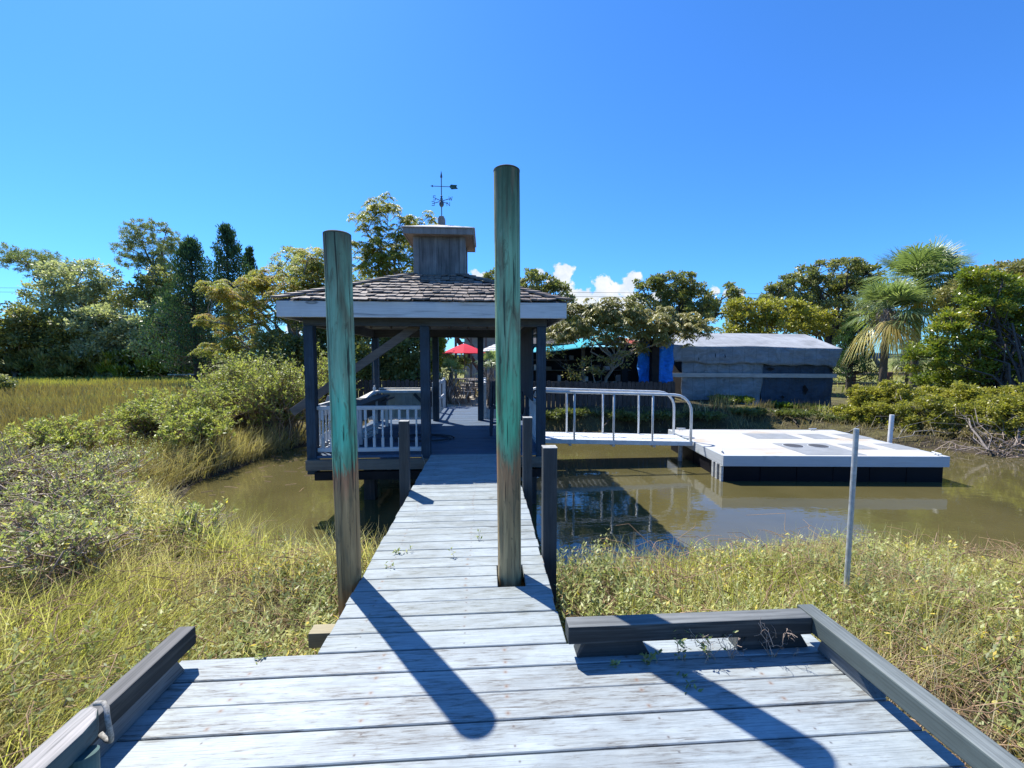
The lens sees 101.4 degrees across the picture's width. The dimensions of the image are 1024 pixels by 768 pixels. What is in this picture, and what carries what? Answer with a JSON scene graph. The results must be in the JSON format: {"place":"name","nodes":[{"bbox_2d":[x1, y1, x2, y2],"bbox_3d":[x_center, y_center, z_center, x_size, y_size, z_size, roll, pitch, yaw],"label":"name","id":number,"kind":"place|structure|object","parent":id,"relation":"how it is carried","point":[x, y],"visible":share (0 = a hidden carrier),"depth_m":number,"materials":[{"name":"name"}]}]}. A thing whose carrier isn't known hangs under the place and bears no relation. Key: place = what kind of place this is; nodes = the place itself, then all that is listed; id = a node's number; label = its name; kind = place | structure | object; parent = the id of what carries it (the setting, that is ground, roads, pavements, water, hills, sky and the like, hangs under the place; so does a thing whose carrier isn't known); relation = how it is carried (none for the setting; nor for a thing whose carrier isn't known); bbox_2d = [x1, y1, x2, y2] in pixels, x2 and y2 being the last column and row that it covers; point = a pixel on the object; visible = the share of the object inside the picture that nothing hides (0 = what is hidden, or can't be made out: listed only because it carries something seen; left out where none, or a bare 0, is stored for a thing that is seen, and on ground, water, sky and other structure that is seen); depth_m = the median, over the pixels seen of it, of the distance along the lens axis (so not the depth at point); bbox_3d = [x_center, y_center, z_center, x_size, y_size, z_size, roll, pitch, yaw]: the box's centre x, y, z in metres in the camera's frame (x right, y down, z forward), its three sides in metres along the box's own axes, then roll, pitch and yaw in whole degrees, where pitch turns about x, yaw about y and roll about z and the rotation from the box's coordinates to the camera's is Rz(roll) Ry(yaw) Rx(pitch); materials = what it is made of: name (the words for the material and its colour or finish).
{"place":"outdoors","nodes":[
{"label":"outdoors","id":0,"kind":"place"},
{"bbox_2d":[368,383,495,421],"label":"path","id":1,"kind":"structure","parent":0,"point":[465,404],"depth_m":14.54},
{"bbox_2d":[445,342,484,388],"bbox_3d":[-2.425,-0.890,21.376,2.125,2.464,2.125,1,4,19],"label":"patio umbrella","id":2,"kind":"object","parent":1,"relation":"on","point":[464,348],"visible":0.93,"depth_m":20.80,"materials":[{"name":"red fabric"}]},
{"bbox_2d":[0,359,1023,767],"bbox_3d":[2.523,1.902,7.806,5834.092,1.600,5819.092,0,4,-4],"label":"ground","id":3,"kind":"structure","parent":0,"point":[594,423],"depth_m":4.66,"materials":[{"name":"green plant"}]},
{"bbox_2d":[0,299,57,377],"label":"bush","id":4,"kind":"object","parent":3,"relation":"on","point":[14,335],"visible":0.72,"depth_m":38.27,"materials":[{"name":"green plant"}]},
{"bbox_2d":[0,242,72,309],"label":"pine tree","id":5,"kind":"object","parent":3,"relation":"on","point":[17,256],"visible":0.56,"depth_m":45.23,"materials":[{"name":"green plant"}]},
{"bbox_2d":[1,316,75,377],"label":"bush","id":6,"kind":"object","parent":3,"relation":"on","point":[24,374],"visible":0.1,"depth_m":39.23,"materials":[{"name":"green plant"}]},
{"bbox_2d":[0,347,77,378],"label":"bush","id":7,"kind":"object","parent":3,"relation":"on","point":[39,357],"visible":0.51,"depth_m":38.43,"materials":[{"name":"green plant"}]},
{"bbox_2d":[0,423,83,496],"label":"marsh elder","id":8,"kind":"object","parent":3,"relation":"on","point":[18,457],"visible":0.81,"depth_m":6.87,"materials":[{"name":"green plant"}]},
{"bbox_2d":[11,257,123,321],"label":"oak tree","id":9,"kind":"object","parent":3,"relation":"on","point":[67,295],"visible":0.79,"depth_m":41.50,"materials":[{"name":"green plant"}]},
{"bbox_2d":[0,409,135,462],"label":"groundsel bush","id":10,"kind":"object","parent":3,"relation":"on","point":[48,433],"visible":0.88,"depth_m":8.54,"materials":[{"name":"green plant"}]},
{"bbox_2d":[29,309,110,378],"bbox_3d":[-41.769,-3.738,40.119,6.444,7.097,4.937,-2,4,-24],"label":"bush","id":11,"kind":"object","parent":3,"relation":"on","point":[56,338],"visible":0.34,"depth_m":38.72,"materials":[{"name":"green plant"}]},
{"bbox_2d":[0,504,154,610],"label":"marsh elder","id":12,"kind":"object","parent":3,"relation":"on","point":[82,529],"visible":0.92,"depth_m":3.97,"materials":[{"name":"green plant"}]},
{"bbox_2d":[0,447,156,515],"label":"marsh elder","id":13,"kind":"object","parent":3,"relation":"on","point":[58,485],"visible":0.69,"depth_m":5.83,"materials":[{"name":"green plant"}]},
{"bbox_2d":[0,472,160,551],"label":"marsh elder","id":14,"kind":"object","parent":3,"relation":"on","point":[24,512],"visible":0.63,"depth_m":4.86,"materials":[{"name":"green plant"}]},
{"bbox_2d":[51,349,132,377],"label":"bush","id":15,"kind":"object","parent":3,"relation":"on","point":[72,358],"visible":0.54,"depth_m":38.63,"materials":[{"name":"green plant"}]},
{"bbox_2d":[51,302,135,378],"bbox_3d":[-39.334,-4.118,40.347,7.209,7.779,5.929,0,4,-4],"label":"bush","id":16,"kind":"object","parent":3,"relation":"on","point":[107,312],"visible":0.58,"depth_m":39.01,"materials":[{"name":"green plant"}]},
{"bbox_2d":[49,438,159,483],"bbox_3d":[-6.961,1.343,7.350,1.414,0.838,1.292,0,4,-4],"label":"marsh elder","id":17,"kind":"object","parent":3,"relation":"on","point":[122,456],"visible":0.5,"depth_m":7.32,"materials":[{"name":"green plant"}]},
{"bbox_2d":[82,261,132,311],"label":"oak tree","id":18,"kind":"object","parent":3,"relation":"on","point":[108,284],"visible":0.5,"depth_m":43.47,"materials":[{"name":"green plant"}]},
{"bbox_2d":[87,313,150,378],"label":"bush","id":19,"kind":"object","parent":3,"relation":"on","point":[118,327],"visible":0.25,"depth_m":39.65,"materials":[{"name":"green plant"}]},
{"bbox_2d":[93,347,161,377],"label":"bush","id":20,"kind":"object","parent":3,"relation":"on","point":[113,367],"visible":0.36,"depth_m":38.85,"materials":[{"name":"green plant"}]},
{"bbox_2d":[96,386,192,445],"bbox_3d":[-9.314,0.800,10.870,2.313,1.481,2.158,1,4,21],"label":"groundsel bush","id":21,"kind":"object","parent":3,"relation":"on","point":[136,420],"visible":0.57,"depth_m":10.54,"materials":[{"name":"green plant"}]},
{"bbox_2d":[109,217,182,288],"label":"pine tree","id":22,"kind":"object","parent":3,"relation":"on","point":[159,252],"visible":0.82,"depth_m":44.18,"materials":[{"name":"green plant"}]},
{"bbox_2d":[117,296,184,377],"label":"bush","id":23,"kind":"object","parent":3,"relation":"on","point":[133,335],"visible":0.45,"depth_m":39.01,"materials":[{"name":"green plant"}]},
{"bbox_2d":[107,264,205,377],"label":"oak tree","id":24,"kind":"object","parent":3,"relation":"on","point":[136,293],"visible":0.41,"depth_m":41.32,"materials":[{"name":"green plant"}]},
{"bbox_2d":[134,348,217,377],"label":"bush","id":25,"kind":"object","parent":3,"relation":"on","point":[157,370],"visible":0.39,"depth_m":39.08,"materials":[{"name":"green plant"}]},
{"bbox_2d":[122,234,246,381],"bbox_3d":[-24.396,-5.645,32.266,8.573,11.598,7.534,0,4,-4],"label":"cedar tree","id":26,"kind":"object","parent":3,"relation":"on","point":[190,250],"visible":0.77,"depth_m":31.29,"materials":[{"name":"green plant"}]},
{"bbox_2d":[137,496,238,551],"bbox_3d":[-3.744,1.621,4.943,0.983,0.588,1.060,1,4,11],"label":"marsh elder","id":27,"kind":"object","parent":3,"relation":"on","point":[186,517],"visible":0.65,"depth_m":4.84,"materials":[{"name":"green plant"}]},
{"bbox_2d":[157,294,220,376],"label":"bush","id":28,"kind":"object","parent":3,"relation":"on","point":[183,342],"visible":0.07,"depth_m":39.86,"materials":[{"name":"green plant"}]},
{"bbox_2d":[153,405,241,453],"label":"groundsel bush","id":29,"kind":"object","parent":3,"relation":"on","point":[208,428],"visible":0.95,"depth_m":9.02,"materials":[{"name":"green plant"}]},
{"bbox_2d":[140,381,256,436],"bbox_3d":[-7.710,0.677,10.463,2.441,1.600,2.056,0,4,-4],"label":"groundsel bush","id":30,"kind":"object","parent":3,"relation":"on","point":[211,397],"visible":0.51,"depth_m":10.20,"materials":[{"name":"green plant"}]},
{"bbox_2d":[177,221,273,372],"bbox_3d":[-22.142,-6.159,32.506,6.288,12.539,6.159,-3,4,-35],"label":"cedar tree","id":31,"kind":"object","parent":3,"relation":"on","point":[226,237],"visible":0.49,"depth_m":31.72,"materials":[{"name":"green plant"}]},
{"bbox_2d":[179,350,284,431],"bbox_3d":[-8.053,0.211,12.348,2.957,2.486,2.560,0,4,-4],"label":"groundsel bush","id":32,"kind":"object","parent":3,"relation":"on","point":[233,377],"visible":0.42,"depth_m":12.01,"materials":[{"name":"green plant"}]},
{"bbox_2d":[238,245,273,362],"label":"cedar tree","id":33,"kind":"object","parent":3,"relation":"on","point":[249,254],"visible":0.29,"depth_m":34.01,"materials":[{"name":"green plant"}]},
{"bbox_2d":[188,247,324,364],"bbox_3d":[-10.426,-2.358,18.378,6.779,7.135,4.460,0,4,-4],"label":"chinaberry tree","id":34,"kind":"object","parent":3,"relation":"on","point":[224,291],"visible":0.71,"depth_m":17.66,"materials":[{"name":"green plant"}]},
{"bbox_2d":[223,329,304,393],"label":"bush","id":35,"kind":"object","parent":3,"relation":"on","point":[288,343],"visible":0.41,"depth_m":16.74,"materials":[{"name":"green plant"}]},
{"bbox_2d":[224,348,326,441],"bbox_3d":[-6.417,0.267,11.380,2.692,2.533,2.356,0,4,-4],"label":"groundsel bush","id":36,"kind":"object","parent":3,"relation":"on","point":[277,401],"visible":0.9,"depth_m":11.15,"materials":[{"name":"green plant"}]},
{"bbox_2d":[267,244,324,326],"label":"oak tree","id":37,"kind":"object","parent":3,"relation":"on","point":[279,263],"visible":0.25,"depth_m":32.17,"materials":[{"name":"green plant"}]},
{"bbox_2d":[295,322,327,369],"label":"bush","id":38,"kind":"object","parent":3,"relation":"on","point":[321,338],"visible":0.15,"depth_m":16.70,"materials":[{"name":"green plant"}]},
{"bbox_2d":[285,342,360,423],"bbox_3d":[-5.878,-0.034,13.194,2.366,2.600,2.068,0,4,-4],"label":"groundsel bush","id":39,"kind":"object","parent":3,"relation":"on","point":[322,374],"visible":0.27,"depth_m":13.00,"materials":[{"name":"green plant"}]},
{"bbox_2d":[354,335,394,392],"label":"bush","id":40,"kind":"object","parent":3,"relation":"on","point":[363,349],"visible":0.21,"depth_m":14.70,"materials":[{"name":"green plant"}]},
{"bbox_2d":[346,192,437,281],"bbox_3d":[-4.737,-3.234,16.326,3.928,8.165,2.896,0,4,-4],"label":"sumac tree","id":41,"kind":"object","parent":3,"relation":"on","point":[380,254],"visible":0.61,"depth_m":16.16,"materials":[{"name":"green plant"}]},
{"bbox_2d":[398,420,410,507],"bbox_3d":[-1.210,1.509,4.765,0.107,2.200,0.103,0,4,-4],"label":"square post","id":42,"kind":"object","parent":3,"relation":"on","point":[404,456],"visible":0.55,"depth_m":4.68,"materials":[{"name":"wood"}]},
{"bbox_2d":[379,337,440,386],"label":"bush","id":43,"kind":"object","parent":3,"relation":"on","point":[404,365],"visible":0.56,"depth_m":14.85,"materials":[{"name":"green plant"}]},
{"bbox_2d":[270,216,570,503],"bbox_3d":[-1.398,-0.211,8.221,4.308,6.005,4.310,0,4,-4],"label":"gazebo","id":44,"kind":"object","parent":3,"relation":"on","point":[438,293],"visible":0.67,"depth_m":6.52,"materials":[{"name":"paint"}]},
{"bbox_2d":[289,326,419,415],"bbox_3d":[-2.475,-0.269,6.704,2.141,1.544,0.030,0,4,-4],"label":"loose board","id":45,"kind":"object","parent":44,"relation":"on","point":[371,357],"visible":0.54,"depth_m":6.70,"materials":[{"name":"wood"}]},
{"bbox_2d":[356,394,389,444],"bbox_3d":[-2.865,0.641,8.241,0.450,0.698,2.100,0,4,-4],"label":"side counter","id":46,"kind":"object","parent":44,"relation":"on","point":[375,399],"visible":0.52,"depth_m":8.11,"materials":[{"name":"wood"}]},
{"bbox_2d":[376,388,431,417],"bbox_3d":[-2.493,0.504,9.642,1.230,0.798,0.620,0,4,-4],"label":"fish cleaning counter","id":47,"kind":"object","parent":44,"relation":"on","point":[407,397],"visible":0.48,"depth_m":9.43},
{"bbox_2d":[432,378,485,418],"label":"boardwalk","id":48,"kind":"structure","parent":44,"relation":"attached to","point":[459,413],"depth_m":11.49,"materials":[{"name":"paint"}]},
{"bbox_2d":[308,454,565,654],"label":"wooden walkway","id":49,"kind":"structure","parent":3,"relation":"on","point":[428,591],"depth_m":2.78,"materials":[{"name":"paint"}]},
{"bbox_2d":[431,358,476,406],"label":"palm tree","id":50,"kind":"object","parent":3,"relation":"on","point":[453,386],"visible":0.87,"depth_m":14.97,"materials":[{"name":"green plant"}]},
{"bbox_2d":[0,370,935,488],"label":"meadow grass","id":51,"kind":"structure","parent":3,"relation":"on","point":[50,399],"depth_m":19.60,"materials":[{"name":"green plant"}]},
{"bbox_2d":[458,350,495,405],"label":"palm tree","id":52,"kind":"object","parent":3,"relation":"on","point":[490,355],"visible":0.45,"depth_m":14.48,"materials":[{"name":"green plant"}]},
{"bbox_2d":[302,379,674,419],"bbox_3d":[-0.632,0.618,14.130,12.507,1.622,0.166,0,4,-4],"label":"hedge","id":53,"kind":"object","parent":3,"relation":"on","point":[594,400],"visible":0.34,"depth_m":14.25,"materials":[{"name":"green plant"}]},
{"bbox_2d":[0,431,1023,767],"bbox_3d":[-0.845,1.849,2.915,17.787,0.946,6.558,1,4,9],"label":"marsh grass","id":54,"kind":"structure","parent":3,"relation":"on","point":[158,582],"depth_m":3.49,"materials":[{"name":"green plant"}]},
{"bbox_2d":[1,403,1022,601],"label":"cordgrass","id":55,"kind":"object","parent":3,"relation":"on","point":[255,438],"visible":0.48,"depth_m":9.04,"materials":[{"name":"green plant"}]},
{"bbox_2d":[522,416,531,518],"bbox_3d":[0.176,1.490,4.872,0.107,2.225,0.103,0,4,-4],"label":"square post","id":56,"kind":"object","parent":3,"relation":"on","point":[527,456],"visible":0.59,"depth_m":4.79,"materials":[{"name":"wood"}]},
{"bbox_2d":[461,320,596,381],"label":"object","id":57,"kind":"structure","parent":3,"relation":"on","point":[490,341],"depth_m":29.84,"materials":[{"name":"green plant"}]},
{"bbox_2d":[481,267,577,346],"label":"oak tree","id":58,"kind":"object","parent":3,"relation":"on","point":[536,278],"visible":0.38,"depth_m":29.30,"materials":[{"name":"green plant"}]},
{"bbox_2d":[541,445,557,608],"bbox_3d":[0.282,1.586,3.228,0.107,2.235,0.103,0,4,-4],"label":"square post","id":59,"kind":"object","parent":3,"relation":"on","point":[549,512],"visible":0.59,"depth_m":3.14,"materials":[{"name":"grey wood"}]},
{"bbox_2d":[88,604,1023,767],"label":"wooden platform","id":60,"kind":"structure","parent":3,"relation":"on","point":[577,701],"depth_m":1.78,"materials":[{"name":"paint"}]},
{"bbox_2d":[15,706,100,767],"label":"handrail","id":61,"kind":"object","parent":60,"relation":"on","point":[69,742],"visible":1,"depth_m":1.37,"materials":[{"name":"grey wood"}]},
{"bbox_2d":[93,700,113,743],"bbox_3d":[-1.451,1.216,1.496,0.104,0.164,0.033,2,4,26],"label":"mooring rope","id":62,"kind":"object","parent":61,"relation":"attached to","point":[105,738],"visible":0.99,"depth_m":1.48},
{"bbox_2d":[546,343,634,385],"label":"vine shrub","id":63,"kind":"object","parent":3,"relation":"on","point":[592,368],"visible":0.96,"depth_m":14.80,"materials":[{"name":"green plant"}]},
{"bbox_2d":[533,338,662,395],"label":"open shed","id":64,"kind":"structure","parent":3,"relation":"on","point":[558,369],"depth_m":18.79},
{"bbox_2d":[546,296,723,382],"bbox_3d":[4.374,-1.168,15.341,6.744,4.008,2.638,0,4,-4],"label":"sumac tree","id":65,"kind":"object","parent":3,"relation":"on","point":[637,325],"visible":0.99,"depth_m":14.88,"materials":[{"name":"green plant"}]},
{"bbox_2d":[649,340,659,403],"bbox_3d":[5.288,-0.304,15.599,0.280,2.680,0.250,0,4,-4],"label":"timber post","id":66,"kind":"object","parent":3,"relation":"on","point":[654,366],"visible":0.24,"depth_m":15.46,"materials":[{"name":"wood"}]},
{"bbox_2d":[637,338,673,382],"bbox_3d":[5.437,-0.878,15.841,1.400,1.719,0.260,0,4,-4],"label":"blue tarpaulin","id":67,"kind":"object","parent":66,"relation":"hanging from","point":[666,361],"visible":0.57,"depth_m":15.84,"materials":[{"name":"plastic"}]},
{"bbox_2d":[621,269,746,331],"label":"oak tree","id":68,"kind":"object","parent":3,"relation":"on","point":[680,292],"visible":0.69,"depth_m":28.91,"materials":[{"name":"green plant"}]},
{"bbox_2d":[684,410,727,421],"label":"bush","id":69,"kind":"object","parent":3,"relation":"on","point":[708,415],"visible":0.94,"depth_m":13.86,"materials":[{"name":"green plant"}]},
{"bbox_2d":[728,406,775,415],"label":"bush","id":70,"kind":"object","parent":3,"relation":"on","point":[748,410],"visible":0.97,"depth_m":14.08,"materials":[{"name":"green plant"}]},
{"bbox_2d":[666,333,842,408],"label":"tarp shed","id":71,"kind":"structure","parent":3,"relation":"on","point":[765,368],"depth_m":16.74,"materials":[{"name":"grey fabric"}]},
{"bbox_2d":[720,296,843,339],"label":"laurel tree","id":72,"kind":"object","parent":3,"relation":"on","point":[803,316],"visible":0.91,"depth_m":23.30,"materials":[{"name":"green plant"}]},
{"bbox_2d":[774,408,823,423],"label":"bush","id":73,"kind":"object","parent":3,"relation":"on","point":[803,413],"visible":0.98,"depth_m":13.96,"materials":[{"name":"green plant"}]},
{"bbox_2d":[753,256,907,344],"bbox_3d":[25.915,-5.255,34.405,12.842,10.398,5.318,0,4,-4],"label":"oak tree","id":74,"kind":"object","parent":3,"relation":"on","point":[831,291],"visible":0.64,"depth_m":33.52,"materials":[{"name":"green plant"}]},
{"bbox_2d":[843,428,858,609],"bbox_3d":[2.889,1.327,3.587,0.040,1.909,0.061,-1,4,-21],"label":"metal stake","id":75,"kind":"object","parent":3,"relation":"on","point":[853,474],"visible":0.66,"depth_m":3.56,"materials":[{"name":"grey metal"}]},
{"bbox_2d":[829,403,878,423],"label":"marsh elder","id":76,"kind":"object","parent":3,"relation":"on","point":[845,411],"visible":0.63,"depth_m":13.61,"materials":[{"name":"green plant"}]},
{"bbox_2d":[832,315,879,388],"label":"cedar tree","id":77,"kind":"object","parent":3,"relation":"on","point":[847,337],"visible":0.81,"depth_m":24.87,"materials":[{"name":"green plant"}]},
{"bbox_2d":[834,302,883,367],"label":"leaning tree","id":78,"kind":"object","parent":3,"relation":"on","point":[858,315],"visible":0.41,"depth_m":31.30,"materials":[{"name":"green plant"}]},
{"bbox_2d":[846,384,885,407],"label":"marsh elder","id":79,"kind":"object","parent":3,"relation":"on","point":[857,394],"visible":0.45,"depth_m":14.08,"materials":[{"name":"green plant"}]},
{"bbox_2d":[858,400,919,430],"bbox_3d":[11.867,0.993,13.049,1.434,0.998,1.634,-3,4,-36],"label":"marsh elder","id":80,"kind":"object","parent":3,"relation":"on","point":[878,408],"visible":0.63,"depth_m":13.02,"materials":[{"name":"green plant"}]},
{"bbox_2d":[840,275,945,389],"bbox_3d":[18.128,-2.206,19.927,3.854,5.825,4.066,0,4,-4],"label":"palm tree","id":81,"kind":"object","parent":3,"relation":"on","point":[896,293],"visible":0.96,"depth_m":19.57,"materials":[{"name":"green plant"}]},
{"bbox_2d":[873,377,926,414],"bbox_3d":[12.805,0.620,13.615,1.938,1.684,1.905,0,4,-4],"label":"marsh elder","id":82,"kind":"object","parent":3,"relation":"on","point":[893,392],"visible":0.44,"depth_m":13.54,"materials":[{"name":"green plant"}]},
{"bbox_2d":[849,234,978,393],"bbox_3d":[20.845,-3.404,21.355,5.423,8.145,5.181,0,4,-4],"label":"palm tree","id":83,"kind":"object","parent":3,"relation":"on","point":[925,262],"visible":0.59,"depth_m":20.58,"materials":[{"name":"green plant"}]},
{"bbox_2d":[884,395,950,434],"bbox_3d":[12.123,0.926,12.403,1.634,1.229,1.304,1,4,19],"label":"marsh elder","id":84,"kind":"object","parent":3,"relation":"on","point":[904,408],"visible":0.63,"depth_m":12.32,"materials":[{"name":"green plant"}]},
{"bbox_2d":[911,384,954,416],"bbox_3d":[13.377,0.759,13.116,1.742,1.487,1.643,3,5,42],"label":"marsh elder","id":85,"kind":"object","parent":3,"relation":"on","point":[928,390],"visible":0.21,"depth_m":13.18,"materials":[{"name":"green plant"}]},
{"bbox_2d":[884,411,1023,442],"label":"bush","id":86,"kind":"object","parent":3,"relation":"on","point":[960,433],"visible":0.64,"depth_m":11.18,"materials":[{"name":"green plant"}]},
{"bbox_2d":[919,394,992,450],"bbox_3d":[12.253,0.935,11.631,2.471,1.277,1.585,-3,4,-37],"label":"marsh elder","id":87,"kind":"object","parent":3,"relation":"on","point":[947,407],"visible":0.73,"depth_m":11.69,"materials":[{"name":"green plant"}]},
{"bbox_2d":[901,369,1017,389],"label":"wax myrtle","id":88,"kind":"object","parent":3,"relation":"on","point":[920,380],"visible":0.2,"depth_m":15.46,"materials":[{"name":"green plant"}]},
{"bbox_2d":[898,264,1023,394],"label":"wax myrtle","id":89,"kind":"object","parent":3,"relation":"on","point":[975,351],"visible":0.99,"depth_m":14.08,"materials":[{"name":"green plant"}]},
{"bbox_2d":[923,409,1023,459],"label":"dead branches","id":90,"kind":"object","parent":3,"relation":"on","point":[1009,444],"visible":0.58,"depth_m":10.58,"materials":[{"name":"plant"}]},
{"bbox_2d":[926,258,1023,349],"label":"wax myrtle","id":91,"kind":"object","parent":3,"relation":"on","point":[1015,266],"visible":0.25,"depth_m":18.51,"materials":[{"name":"green plant"}]},
{"bbox_2d":[949,379,1001,405],"bbox_3d":[13.995,0.690,12.590,2.022,1.655,1.570,0,4,-4],"label":"marsh elder","id":92,"kind":"object","parent":3,"relation":"on","point":[962,391],"visible":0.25,"depth_m":12.34,"materials":[{"name":"green plant"}]},
{"bbox_2d":[949,397,1023,441],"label":"marsh elder","id":93,"kind":"object","parent":3,"relation":"on","point":[988,405],"visible":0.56,"depth_m":11.20,"materials":[{"name":"green plant"}]},
{"bbox_2d":[970,382,1023,419],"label":"marsh elder","id":94,"kind":"object","parent":3,"relation":"on","point":[1012,390],"visible":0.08,"depth_m":11.85,"materials":[{"name":"green plant"}]},
{"bbox_2d":[993,392,1023,446],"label":"marsh elder","id":95,"kind":"object","parent":3,"relation":"on","point":[1018,405],"visible":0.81,"depth_m":10.88,"materials":[{"name":"green plant"}]},
{"bbox_2d":[0,0,1023,354],"label":"sky","id":96,"kind":"structure","parent":0,"point":[746,143],"materials":[{"name":"blue"}]},
{"bbox_2d":[169,443,1023,578],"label":"water","id":97,"kind":"structure","parent":0,"point":[657,493],"depth_m":7.01,"materials":[{"name":"brown liquid"}]},
{"bbox_2d":[322,230,361,616],"bbox_3d":[-1.123,0.875,2.833,0.190,3.706,0.190,0,4,-4],"label":"mooring pile","id":98,"kind":"object","parent":97,"relation":"in","point":[337,248],"visible":0.76,"depth_m":2.73,"materials":[{"name":"green wood"}]},
{"bbox_2d":[493,164,520,586],"bbox_3d":[-0.025,0.656,2.880,0.194,4.136,0.174,0,4,-4],"label":"mooring pile","id":99,"kind":"object","parent":97,"relation":"in","point":[507,275],"visible":0.75,"depth_m":2.77,"materials":[{"name":"green wood"}]},
{"bbox_2d":[668,428,949,481],"bbox_3d":[6.370,1.719,9.702,4.442,0.931,3.048,0,4,1],"label":"floating dock","id":100,"kind":"object","parent":97,"relation":"on","point":[813,455],"visible":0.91,"depth_m":8.28,"materials":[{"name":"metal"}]},
{"bbox_2d":[533,387,692,446],"bbox_3d":[2.237,0.760,9.886,3.743,1.339,0.940,0,4,-4],"label":"gangway","id":101,"kind":"object","parent":100,"relation":"on","point":[613,439],"visible":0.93,"depth_m":9.57,"materials":[{"name":"metal"}]},
{"bbox_2d":[888,344,932,383],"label":"tree","id":102,"kind":"object","parent":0,"point":[901,369],"visible":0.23,"depth_m":24.48,"materials":[{"name":"green plant"}]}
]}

